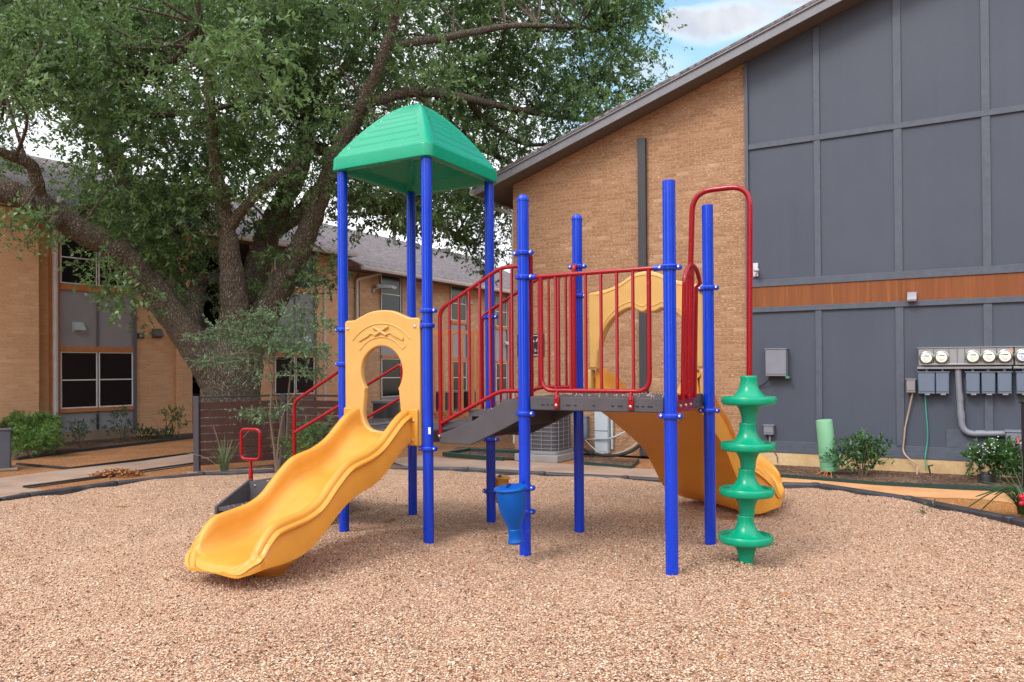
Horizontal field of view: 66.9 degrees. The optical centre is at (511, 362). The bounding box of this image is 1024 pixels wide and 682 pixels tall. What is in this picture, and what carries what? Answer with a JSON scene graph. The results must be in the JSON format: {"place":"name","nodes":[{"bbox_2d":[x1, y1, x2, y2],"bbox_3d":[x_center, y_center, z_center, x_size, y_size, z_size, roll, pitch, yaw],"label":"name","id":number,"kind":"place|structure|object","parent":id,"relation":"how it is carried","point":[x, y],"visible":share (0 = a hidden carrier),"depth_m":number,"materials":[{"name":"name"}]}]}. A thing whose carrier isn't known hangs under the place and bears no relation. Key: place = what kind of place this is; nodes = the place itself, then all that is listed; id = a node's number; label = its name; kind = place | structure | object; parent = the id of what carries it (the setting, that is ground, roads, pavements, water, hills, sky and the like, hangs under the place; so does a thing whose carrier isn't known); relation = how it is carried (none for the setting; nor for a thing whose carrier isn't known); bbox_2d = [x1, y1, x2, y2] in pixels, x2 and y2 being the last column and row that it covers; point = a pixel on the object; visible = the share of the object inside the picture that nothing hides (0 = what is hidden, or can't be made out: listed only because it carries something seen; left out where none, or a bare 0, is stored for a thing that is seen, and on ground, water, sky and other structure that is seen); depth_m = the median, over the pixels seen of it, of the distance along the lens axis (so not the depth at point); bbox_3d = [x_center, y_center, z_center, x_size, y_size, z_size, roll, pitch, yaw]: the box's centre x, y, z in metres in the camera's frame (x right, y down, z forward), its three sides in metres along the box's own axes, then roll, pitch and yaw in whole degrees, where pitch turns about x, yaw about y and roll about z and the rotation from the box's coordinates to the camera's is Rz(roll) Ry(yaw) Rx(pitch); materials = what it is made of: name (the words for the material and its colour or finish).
{"place":"outdoors","nodes":[
{"label":"outdoors","id":0,"kind":"place"},
{"bbox_2d":[0,445,314,496],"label":"path","id":1,"kind":"structure","parent":0,"point":[11,485],"depth_m":11.04,"materials":[{"name":"concrete"}]},
{"bbox_2d":[22,462,192,487],"bbox_3d":[-5.516,1.567,10.935,0.068,0.035,2.697,-1,0,27],"label":"bed edging","id":2,"kind":"object","parent":1,"relation":"on","point":[89,478],"visible":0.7,"depth_m":10.49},
{"bbox_2d":[0,155,357,446],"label":"apartment building","id":3,"kind":"structure","parent":0,"point":[66,354],"depth_m":16.55,"materials":[{"name":"brick"}]},
{"bbox_2d":[60,232,131,287],"bbox_3d":[-8.847,-2.182,16.560,0.024,1.090,1.516,-1,0,36],"label":"window","id":4,"kind":"structure","parent":3,"relation":"in","point":[67,276],"depth_m":16.24,"materials":[{"name":"black glass"}]},
{"bbox_2d":[60,352,132,408],"bbox_3d":[-8.829,0.363,16.542,0.024,1.174,1.516,-1,0,36],"label":"window","id":5,"kind":"structure","parent":3,"relation":"in","point":[87,379],"depth_m":16.51,"materials":[{"name":"black glass"}]},
{"bbox_2d":[274,256,313,288],"bbox_3d":[-5.825,-2.461,20.790,0.024,0.894,1.302,-1,0,36],"label":"window","id":6,"kind":"structure","parent":3,"relation":"in","point":[275,260],"depth_m":21.08,"materials":[{"name":"grey glass"}]},
{"bbox_2d":[275,356,314,393],"bbox_3d":[-5.805,0.339,20.770,0.024,1.002,1.302,-1,0,36],"label":"window","id":7,"kind":"structure","parent":3,"relation":"in","point":[281,384],"depth_m":20.71,"materials":[{"name":"black glass"}]},
{"bbox_2d":[0,0,811,272],"label":"sky","id":8,"kind":"structure","parent":0,"point":[713,25],"materials":[{"name":"white"}]},
{"bbox_2d":[0,408,1021,660],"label":"ground","id":9,"kind":"structure","parent":0,"point":[122,454],"depth_m":12.82,"materials":[{"name":"brown soil"}]},
{"bbox_2d":[0,428,18,470],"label":"utility cabinet","id":10,"kind":"object","parent":9,"relation":"on","point":[5,449],"visible":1,"depth_m":11.53,"materials":[{"name":"metal"}]},
{"bbox_2d":[0,492,29,500],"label":"border timber","id":11,"kind":"object","parent":9,"relation":"on","point":[18,496],"visible":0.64,"depth_m":8.76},
{"bbox_2d":[28,481,117,496],"bbox_3d":[-5.298,1.548,9.400,0.123,0.108,1.055,-1,0,33],"label":"border timber","id":12,"kind":"object","parent":9,"relation":"on","point":[64,491],"visible":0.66,"depth_m":9.31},
{"bbox_2d":[11,433,192,459],"bbox_3d":[-8.914,1.630,15.230,2.770,0.001,6.227,-1,0,19],"label":"flower bed","id":13,"kind":"object","parent":9,"relation":"on","point":[73,445],"visible":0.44,"depth_m":15.65,"materials":[{"name":"soil"}]},
{"bbox_2d":[0,409,36,448],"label":"nandina shrub","id":14,"kind":"object","parent":13,"relation":"on","point":[7,420],"visible":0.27,"depth_m":14.57,"materials":[{"name":"green plant"}]},
{"bbox_2d":[11,421,64,457],"bbox_3d":[-8.192,1.321,13.314,1.027,0.644,0.865,0,0,0],"label":"nandina shrub","id":15,"kind":"object","parent":13,"relation":"on","point":[49,438],"visible":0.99,"depth_m":13.25,"materials":[{"name":"green plant"}]},
{"bbox_2d":[8,409,69,451],"bbox_3d":[-8.520,1.243,13.973,0.985,0.834,0.833,0,0,0],"label":"nandina shrub","id":16,"kind":"object","parent":13,"relation":"on","point":[36,416],"visible":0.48,"depth_m":13.90,"materials":[{"name":"green plant"}]},
{"bbox_2d":[65,415,98,446],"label":"shrub","id":17,"kind":"object","parent":13,"relation":"on","point":[77,429],"visible":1,"depth_m":14.89,"materials":[{"name":"green plant"}]},
{"bbox_2d":[101,405,142,441],"bbox_3d":[-7.987,1.247,15.912,0.776,0.763,0.641,0,0,0],"label":"shrub","id":18,"kind":"object","parent":13,"relation":"on","point":[124,427],"visible":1,"depth_m":15.94,"materials":[{"name":"green plant"}]},
{"bbox_2d":[129,423,186,438],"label":"ground cover plant","id":19,"kind":"object","parent":13,"relation":"on","point":[156,432],"visible":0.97,"depth_m":16.63,"materials":[{"name":"green plant"}]},
{"bbox_2d":[158,402,191,432],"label":"leaning shrub","id":20,"kind":"object","parent":13,"relation":"on","point":[174,418],"visible":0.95,"depth_m":17.10,"materials":[{"name":"green plant"}]},
{"bbox_2d":[16,436,192,459],"bbox_3d":[-7.601,1.601,14.863,0.155,0.050,4.197,-1,0,18],"label":"bed edging","id":21,"kind":"object","parent":9,"relation":"on","point":[99,448],"visible":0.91,"depth_m":14.56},
{"bbox_2d":[16,452,192,468],"bbox_3d":[-6.651,1.589,12.919,1.345,0.035,2.359,-1,0,28],"label":"bed edging","id":22,"kind":"object","parent":9,"relation":"on","point":[82,466],"visible":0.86,"depth_m":12.11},
{"bbox_2d":[88,468,143,477],"bbox_3d":[-5.512,1.531,10.813,0.770,0.151,0.447,0,0,0],"label":"leaf heap","id":23,"kind":"object","parent":9,"relation":"on","point":[115,470],"visible":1,"depth_m":10.75,"materials":[{"name":"brown plant"}]},
{"bbox_2d":[117,472,205,485],"bbox_3d":[-4.605,1.549,10.240,0.123,0.108,1.138,-1,-1,45],"label":"border timber","id":24,"kind":"object","parent":9,"relation":"on","point":[123,482],"visible":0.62,"depth_m":10.17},
{"bbox_2d":[186,468,272,473],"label":"paving slab","id":25,"kind":"structure","parent":9,"relation":"on","point":[227,470],"depth_m":11.20,"materials":[{"name":"concrete"}]},
{"bbox_2d":[190,426,248,470],"bbox_3d":[-4.121,1.225,11.011,0.763,0.645,0.837,-1,-1,42],"label":"grass tuft","id":26,"kind":"object","parent":25,"relation":"on","point":[224,462],"visible":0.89,"depth_m":10.98,"materials":[{"name":"green plant"}]},
{"bbox_2d":[205,469,278,474],"bbox_3d":[-3.636,1.547,10.814,1.183,0.108,0.124,0,0,-18],"label":"border timber","id":27,"kind":"object","parent":9,"relation":"on","point":[239,472],"visible":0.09,"depth_m":10.72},
{"bbox_2d":[229,464,281,469],"bbox_3d":[-3.252,1.565,11.539,2.546,0.001,1.131,0,0,-12],"label":"flower bed","id":28,"kind":"object","parent":9,"relation":"on","point":[265,466],"visible":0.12,"depth_m":11.62,"materials":[{"name":"soil"}]},
{"bbox_2d":[193,394,338,471],"bbox_3d":[-3.502,1.036,11.560,2.196,1.118,0.750,0,0,-6],"label":"slatted fence","id":29,"kind":"object","parent":28,"relation":"on","point":[198,422],"visible":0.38,"depth_m":11.47,"materials":[{"name":"wood"}]},
{"bbox_2d":[285,411,335,454],"bbox_3d":[-2.752,1.123,11.369,0.986,0.876,0.900,0,0,0],"label":"bed shrub","id":30,"kind":"object","parent":28,"relation":"on","point":[322,431],"visible":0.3,"depth_m":11.29,"materials":[{"name":"green plant"}]},
{"bbox_2d":[0,0,693,458],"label":"oak tree","id":31,"kind":"object","parent":9,"relation":"on","point":[92,66],"visible":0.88,"depth_m":12.59,"materials":[{"name":"green plant"}]},
{"bbox_2d":[192,223,512,418],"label":"wing","id":32,"kind":"structure","parent":9,"relation":"on","point":[377,266],"depth_m":26.28,"materials":[{"name":"brown brick"}]},
{"bbox_2d":[381,275,400,312],"bbox_3d":[-3.759,-2.110,24.068,0.024,1.212,0.963,-1,0,30],"label":"window","id":33,"kind":"structure","parent":32,"relation":"in","point":[390,298],"depth_m":24.10,"materials":[{"name":"grey glass"}]},
{"bbox_2d":[381,358,400,396],"bbox_3d":[-3.741,0.467,24.050,0.024,1.183,0.963,-1,0,30],"label":"window","id":34,"kind":"structure","parent":32,"relation":"in","point":[390,383],"depth_m":24.02,"materials":[{"name":"grey glass"}]},
{"bbox_2d":[450,286,465,320],"bbox_3d":[-1.891,-2.078,27.363,0.024,1.203,0.954,-1,0,30],"label":"window","id":35,"kind":"structure","parent":32,"relation":"in","point":[454,291],"depth_m":27.29,"materials":[{"name":"grey glass"}]},
{"bbox_2d":[453,361,466,389],"bbox_3d":[-1.872,0.524,27.345,0.024,1.155,0.954,-1,0,30],"label":"window","id":36,"kind":"structure","parent":32,"relation":"in","point":[455,363],"depth_m":27.27,"materials":[{"name":"grey glass"}]},
{"bbox_2d":[495,297,506,326],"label":"window","id":37,"kind":"structure","parent":32,"relation":"in","point":[497,299],"depth_m":30.11,"materials":[{"name":"grey glass"}]},
{"bbox_2d":[496,363,506,390],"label":"window","id":38,"kind":"structure","parent":32,"relation":"in","point":[497,364],"depth_m":30.07,"materials":[{"name":"grey glass"}]},
{"bbox_2d":[368,400,399,422],"bbox_3d":[-3.342,1.321,20.591,0.680,0.630,0.680,-1,0,30],"label":"condenser","id":39,"kind":"object","parent":9,"relation":"on","point":[389,413],"visible":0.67,"depth_m":20.35,"materials":[{"name":"grey metal"}]},
{"bbox_2d":[389,466,469,471],"bbox_3d":[-1.232,1.532,11.064,1.300,0.108,0.124,0,0,10],"label":"border timber","id":40,"kind":"object","parent":9,"relation":"on","point":[462,469],"visible":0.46,"depth_m":10.97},
{"bbox_2d":[436,391,455,415],"bbox_3d":[-2.166,1.281,24.592,0.560,0.750,0.560,-1,0,30],"label":"condenser","id":41,"kind":"object","parent":9,"relation":"on","point":[446,402],"visible":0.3,"depth_m":24.42,"materials":[{"name":"grey metal"}]},
{"bbox_2d":[453,390,457,411],"bbox_3d":[-1.858,1.283,25.192,0.560,0.750,0.560,-1,0,30],"label":"condenser","id":42,"kind":"object","parent":9,"relation":"on","point":[455,393],"visible":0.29,"depth_m":24.94,"materials":[{"name":"grey metal"}]},
{"bbox_2d":[433,330,479,417],"bbox_3d":[-1.794,0.344,23.116,1.999,2.578,0.070,-1,0,15],"label":"timber screen","id":43,"kind":"object","parent":9,"relation":"on","point":[473,332],"visible":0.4,"depth_m":23.03,"materials":[{"name":"brown wood"}]},
{"bbox_2d":[464,390,475,411],"bbox_3d":[-1.409,1.283,25.592,0.560,0.750,0.560,-1,0,30],"label":"condenser","id":44,"kind":"object","parent":9,"relation":"on","point":[465,398],"visible":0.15,"depth_m":25.40,"materials":[{"name":"grey metal"}]},
{"bbox_2d":[450,447,514,458],"bbox_3d":[-0.544,1.549,13.379,1.243,0.001,2.036,0,0,0],"label":"flower bed","id":45,"kind":"object","parent":9,"relation":"on","point":[509,455],"visible":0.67,"depth_m":13.22,"materials":[{"name":"soil"}]},
{"bbox_2d":[442,448,518,460],"bbox_3d":[-0.438,1.528,12.942,1.302,0.070,1.003,-1,0,31],"label":"bed edging","id":46,"kind":"object","parent":45,"relation":"on","point":[456,453],"visible":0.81,"depth_m":12.91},
{"bbox_2d":[468,467,545,475],"bbox_3d":[-0.066,1.521,10.668,1.192,0.108,0.122,-1,0,27],"label":"border timber","id":47,"kind":"object","parent":9,"relation":"on","point":[501,471],"visible":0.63,"depth_m":10.63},
{"bbox_2d":[0,469,1023,681],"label":"gravel","id":48,"kind":"structure","parent":9,"relation":"on","point":[400,477],"depth_m":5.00,"materials":[{"name":"beige gravel"}]},
{"bbox_2d":[180,283,337,471],"bbox_3d":[-3.464,0.214,10.931,2.344,2.656,1.185,0,0,0],"label":"myrtle tree","id":49,"kind":"object","parent":48,"relation":"on","point":[273,346],"visible":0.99,"depth_m":10.83,"materials":[{"name":"green plant"}]},
{"bbox_2d":[270,420,329,457],"bbox_3d":[-3.032,1.194,11.026,0.791,0.729,0.617,0,0,0],"label":"bed shrub","id":50,"kind":"object","parent":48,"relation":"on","point":[310,439],"visible":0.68,"depth_m":10.99,"materials":[{"name":"green plant"}]},
{"bbox_2d":[185,103,784,578],"bbox_3d":[-0.014,-0.404,6.700,5.660,3.900,3.519,0,0,0],"label":"play structure","id":51,"kind":"object","parent":48,"relation":"on","point":[689,441],"visible":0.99,"depth_m":6.29,"materials":[{"name":"blue paint"}]},
{"bbox_2d":[228,393,663,506],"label":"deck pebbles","id":52,"kind":"object","parent":51,"relation":"on","point":[581,395],"visible":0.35,"depth_m":6.03,"materials":[{"name":"stone"}]},
{"bbox_2d":[0,472,1022,681],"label":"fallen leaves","id":53,"kind":"object","parent":48,"relation":"on","point":[474,677],"visible":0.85,"depth_m":4.58,"materials":[{"name":"brown plant"}]},
{"bbox_2d":[916,498,941,513],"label":"weed","id":54,"kind":"object","parent":48,"relation":"on","point":[923,511],"visible":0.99,"depth_m":7.51,"materials":[{"name":"green plant"}]},
{"bbox_2d":[515,413,573,462],"bbox_3d":[0.552,1.130,12.439,0.760,0.845,0.760,-1,0,30],"label":"condenser","id":55,"kind":"object","parent":9,"relation":"on","point":[550,443],"visible":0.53,"depth_m":12.12,"materials":[{"name":"grey metal"}]},
{"bbox_2d":[545,472,629,478],"bbox_3d":[0.988,1.510,10.172,1.140,0.108,0.122,-1,0,24],"label":"border timber","id":56,"kind":"object","parent":9,"relation":"on","point":[591,475],"visible":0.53,"depth_m":10.14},
{"bbox_2d":[584,455,639,465],"bbox_3d":[1.453,1.525,11.998,1.532,0.001,0.860,-1,-1,44],"label":"flower bed","id":57,"kind":"object","parent":9,"relation":"on","point":[608,460],"visible":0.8,"depth_m":12.09,"materials":[{"name":"soil"}]},
{"bbox_2d":[584,459,638,468],"bbox_3d":[1.453,1.516,11.667,0.808,0.050,0.864,-1,0,17],"label":"bed edging","id":58,"kind":"object","parent":57,"relation":"on","point":[633,464],"visible":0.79,"depth_m":11.44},
{"bbox_2d":[629,476,660,481],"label":"border timber","id":59,"kind":"object","parent":9,"relation":"on","point":[654,479],"visible":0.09,"depth_m":9.82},
{"bbox_2d":[470,0,1023,477],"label":"gable building","id":60,"kind":"structure","parent":9,"relation":"on","point":[868,154],"depth_m":11.08,"materials":[{"name":"brick"}]},
{"bbox_2d":[517,334,544,356],"bbox_3d":[0.327,-0.301,13.520,0.530,0.390,0.016,-1,0,30],"label":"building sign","id":61,"kind":"object","parent":60,"relation":"attached to","point":[535,344],"visible":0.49,"depth_m":13.47,"materials":[{"name":"white metal"}]},
{"bbox_2d":[584,416,588,438],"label":"disconnect box","id":62,"kind":"object","parent":60,"relation":"attached to","point":[586,427],"visible":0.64,"depth_m":12.90,"materials":[{"name":"grey metal"}]},
{"bbox_2d":[586,431,624,439],"bbox_3d":[1.544,1.178,12.689,0.769,0.226,0.131,-1,0,28],"label":"flexible conduit","id":63,"kind":"object","parent":62,"relation":"attached to","point":[606,438],"visible":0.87,"depth_m":12.63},
{"bbox_2d":[594,411,612,452],"bbox_3d":[1.512,1.132,12.766,0.311,0.710,0.135,-1,0,30],"label":"electric box","id":64,"kind":"object","parent":60,"relation":"attached to","point":[603,426],"visible":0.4,"depth_m":12.72,"materials":[{"name":"grey metal"}]},
{"bbox_2d":[585,440,636,453],"bbox_3d":[1.594,1.355,12.532,0.927,0.256,0.232,-1,0,20],"label":"white cable","id":65,"kind":"object","parent":60,"relation":"attached to","point":[614,453],"visible":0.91,"depth_m":12.39,"materials":[{"name":"white plastic"}]},
{"bbox_2d":[584,444,640,456],"bbox_3d":[1.609,1.397,12.486,0.984,0.235,0.231,-1,0,14],"label":"insulated pipe","id":66,"kind":"object","parent":60,"relation":"attached to","point":[591,452],"visible":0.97,"depth_m":12.40,"materials":[{"name":"black plastic"}]},
{"bbox_2d":[753,263,758,276],"bbox_3d":[3.629,-1.379,11.528,0.083,0.220,0.192,-1,0,15],"label":"security light","id":67,"kind":"object","parent":60,"relation":"attached to","point":[755,269],"visible":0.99,"depth_m":11.57,"materials":[{"name":"white plastic"}]},
{"bbox_2d":[763,424,777,462],"bbox_3d":[3.818,1.196,11.449,0.204,0.557,0.105,-1,0,30],"label":"junction box","id":68,"kind":"object","parent":60,"relation":"attached to","point":[769,429],"visible":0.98,"depth_m":11.42,"materials":[{"name":"grey metal"}]},
{"bbox_2d":[758,348,790,386],"bbox_3d":[3.832,0.081,11.410,0.488,0.577,0.165,-1,0,30],"label":"telephone box","id":69,"kind":"object","parent":60,"relation":"attached to","point":[776,361],"visible":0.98,"depth_m":11.32,"materials":[{"name":"grey metal"}]},
{"bbox_2d":[905,379,915,392],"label":"cable box","id":70,"kind":"object","parent":60,"relation":"attached to","point":[910,385],"visible":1,"depth_m":10.46,"materials":[{"name":"white plastic"}]},
{"bbox_2d":[902,393,917,474],"bbox_3d":[5.386,0.947,10.405,0.136,1.077,0.389,0,0,0],"label":"cable","id":71,"kind":"object","parent":70,"relation":"hanging from","point":[907,457],"visible":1,"depth_m":10.54,"materials":[{"name":"beige plastic"}]},
{"bbox_2d":[907,292,916,301],"bbox_3d":[5.420,-0.895,10.514,0.113,0.133,0.108,-1,0,30],"label":"vent cap","id":72,"kind":"object","parent":60,"relation":"attached to","point":[911,296],"visible":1,"depth_m":10.50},
{"bbox_2d":[924,396,927,470],"bbox_3d":[5.566,0.948,10.438,0.065,1.008,0.036,0,0,-24],"label":"ground wire","id":73,"kind":"object","parent":60,"relation":"attached to","point":[927,432],"visible":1,"depth_m":10.43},
{"bbox_2d":[917,369,935,394],"bbox_3d":[5.570,0.243,10.423,0.218,0.379,0.146,-1,0,30],"label":"breaker box","id":74,"kind":"object","parent":60,"relation":"attached to","point":[926,381],"visible":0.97,"depth_m":10.37,"materials":[{"name":"paint"}]},
{"bbox_2d":[935,369,949,394],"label":"breaker box","id":75,"kind":"object","parent":60,"relation":"attached to","point":[942,381],"visible":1,"depth_m":10.27,"materials":[{"name":"paint"}]},
{"bbox_2d":[917,346,1013,368],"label":"meter bank","id":76,"kind":"structure","parent":60,"relation":"attached to","point":[950,357],"depth_m":10.14,"materials":[{"name":"grey metal"}]},
{"bbox_2d":[965,369,980,394],"bbox_3d":[6.032,0.236,10.158,0.177,0.372,0.146,-1,0,30],"label":"breaker box","id":77,"kind":"object","parent":60,"relation":"attached to","point":[972,382],"visible":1,"depth_m":10.10,"materials":[{"name":"paint"}]},
{"bbox_2d":[955,369,1004,436],"bbox_3d":[6.110,0.516,10.126,0.571,0.913,0.090,-1,0,30],"label":"bent conduit","id":78,"kind":"object","parent":60,"relation":"attached to","point":[964,429],"visible":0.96,"depth_m":10.20,"materials":[{"name":"grey metal"}]},
{"bbox_2d":[980,369,995,394],"bbox_3d":[6.183,0.234,10.071,0.172,0.369,0.146,-1,0,30],"label":"breaker box","id":79,"kind":"object","parent":60,"relation":"attached to","point":[987,381],"visible":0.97,"depth_m":10.02,"materials":[{"name":"paint"}]},
{"bbox_2d":[996,369,1012,394],"bbox_3d":[6.337,0.231,9.983,0.174,0.367,0.146,-1,0,30],"label":"breaker box","id":80,"kind":"object","parent":60,"relation":"attached to","point":[1004,381],"visible":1,"depth_m":9.93,"materials":[{"name":"paint"}]},
{"bbox_2d":[1004,429,1021,461],"bbox_3d":[6.431,1.070,9.829,0.315,0.416,0.315,-1,0,30],"label":"pull box","id":81,"kind":"object","parent":60,"relation":"attached to","point":[1013,434],"visible":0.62,"depth_m":9.74,"materials":[{"name":"grey metal"}]},
{"bbox_2d":[1013,346,1023,368],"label":"meter bank","id":82,"kind":"structure","parent":60,"relation":"attached to","point":[1018,355],"depth_m":9.85,"materials":[{"name":"grey metal"}]},
{"bbox_2d":[1015,369,1023,394],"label":"breaker box","id":83,"kind":"object","parent":60,"relation":"attached to","point":[1019,382],"visible":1,"depth_m":9.85,"materials":[{"name":"paint"}]},
{"bbox_2d":[782,482,819,488],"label":"border timber","id":84,"kind":"object","parent":9,"relation":"on","point":[788,485],"visible":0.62,"depth_m":9.25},
{"bbox_2d":[819,483,913,500],"bbox_3d":[3.965,1.479,8.722,0.124,0.108,1.172,0,0,-30],"label":"border timber","id":85,"kind":"object","parent":9,"relation":"on","point":[856,490],"visible":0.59,"depth_m":8.70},
{"bbox_2d":[774,465,1021,486],"bbox_3d":[5.302,1.488,10.169,4.255,0.001,1.960,-1,0,24],"label":"flower bed","id":86,"kind":"object","parent":9,"relation":"on","point":[899,476],"visible":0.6,"depth_m":10.14,"materials":[{"name":"soil"}]},
{"bbox_2d":[815,419,837,477],"bbox_3d":[4.167,1.130,10.293,0.276,0.737,0.659,-1,0,25],"label":"cable pedestal","id":87,"kind":"object","parent":86,"relation":"on","point":[825,431],"visible":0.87,"depth_m":10.39,"materials":[{"name":"plastic"}]},
{"bbox_2d":[819,428,894,474],"bbox_3d":[4.580,1.186,10.294,0.996,0.630,0.639,0,0,0],"label":"glossy shrub","id":88,"kind":"object","parent":86,"relation":"on","point":[865,453],"visible":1,"depth_m":10.26,"materials":[{"name":"green plant"}]},
{"bbox_2d":[781,474,1023,491],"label":"bed edging","id":89,"kind":"object","parent":86,"relation":"on","point":[943,486],"visible":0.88,"depth_m":9.38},
{"bbox_2d":[963,451,983,475],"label":"seedling","id":90,"kind":"object","parent":86,"relation":"on","point":[967,467],"visible":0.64,"depth_m":10.06,"materials":[{"name":"green plant"}]},
{"bbox_2d":[978,472,993,483],"bbox_3d":[5.828,1.415,9.538,0.170,0.142,0.170,0,0,0],"label":"plastic cap","id":91,"kind":"object","parent":86,"relation":"on","point":[983,477],"visible":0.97,"depth_m":9.48,"materials":[{"name":"black plastic"}]},
{"bbox_2d":[960,436,1021,481],"bbox_3d":[6.008,1.190,9.610,0.782,0.595,0.820,-1,0,32],"label":"flowering shrub","id":92,"kind":"object","parent":86,"relation":"on","point":[1007,455],"visible":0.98,"depth_m":9.53,"materials":[{"name":"green plant"}]},
{"bbox_2d":[1017,436,1022,485],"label":"flower stalk","id":93,"kind":"object","parent":86,"relation":"on","point":[1021,457],"visible":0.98,"depth_m":9.18,"materials":[{"name":"red plant"}]},
{"bbox_2d":[1019,401,1023,486],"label":"gate post","id":94,"kind":"object","parent":86,"relation":"on","point":[1022,424],"visible":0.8,"depth_m":9.21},
{"bbox_2d":[910,497,1015,523],"bbox_3d":[4.438,1.468,7.660,0.123,0.108,1.166,0,0,-18],"label":"border timber","id":95,"kind":"object","parent":9,"relation":"on","point":[1003,518],"visible":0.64,"depth_m":7.56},
{"bbox_2d":[918,497,1023,517],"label":"grit","id":96,"kind":"object","parent":9,"relation":"on","point":[1000,508],"visible":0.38,"depth_m":8.10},
{"bbox_2d":[954,465,1023,514],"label":"yucca plant","id":97,"kind":"object","parent":96,"relation":"on","point":[1018,498],"visible":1,"depth_m":7.41,"materials":[{"name":"green plant"}]},
{"bbox_2d":[1011,517,1023,526],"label":"border timber","id":98,"kind":"object","parent":9,"relation":"on","point":[1018,521],"visible":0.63,"depth_m":7.03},
{"bbox_2d":[394,456,658,477],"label":"path","id":99,"kind":"structure","parent":0,"point":[541,466],"depth_m":11.44,"materials":[{"name":"concrete"}]},
{"bbox_2d":[781,477,1018,502],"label":"path","id":100,"kind":"structure","parent":0,"point":[936,493],"depth_m":8.95,"materials":[{"name":"concrete"}]}
]}

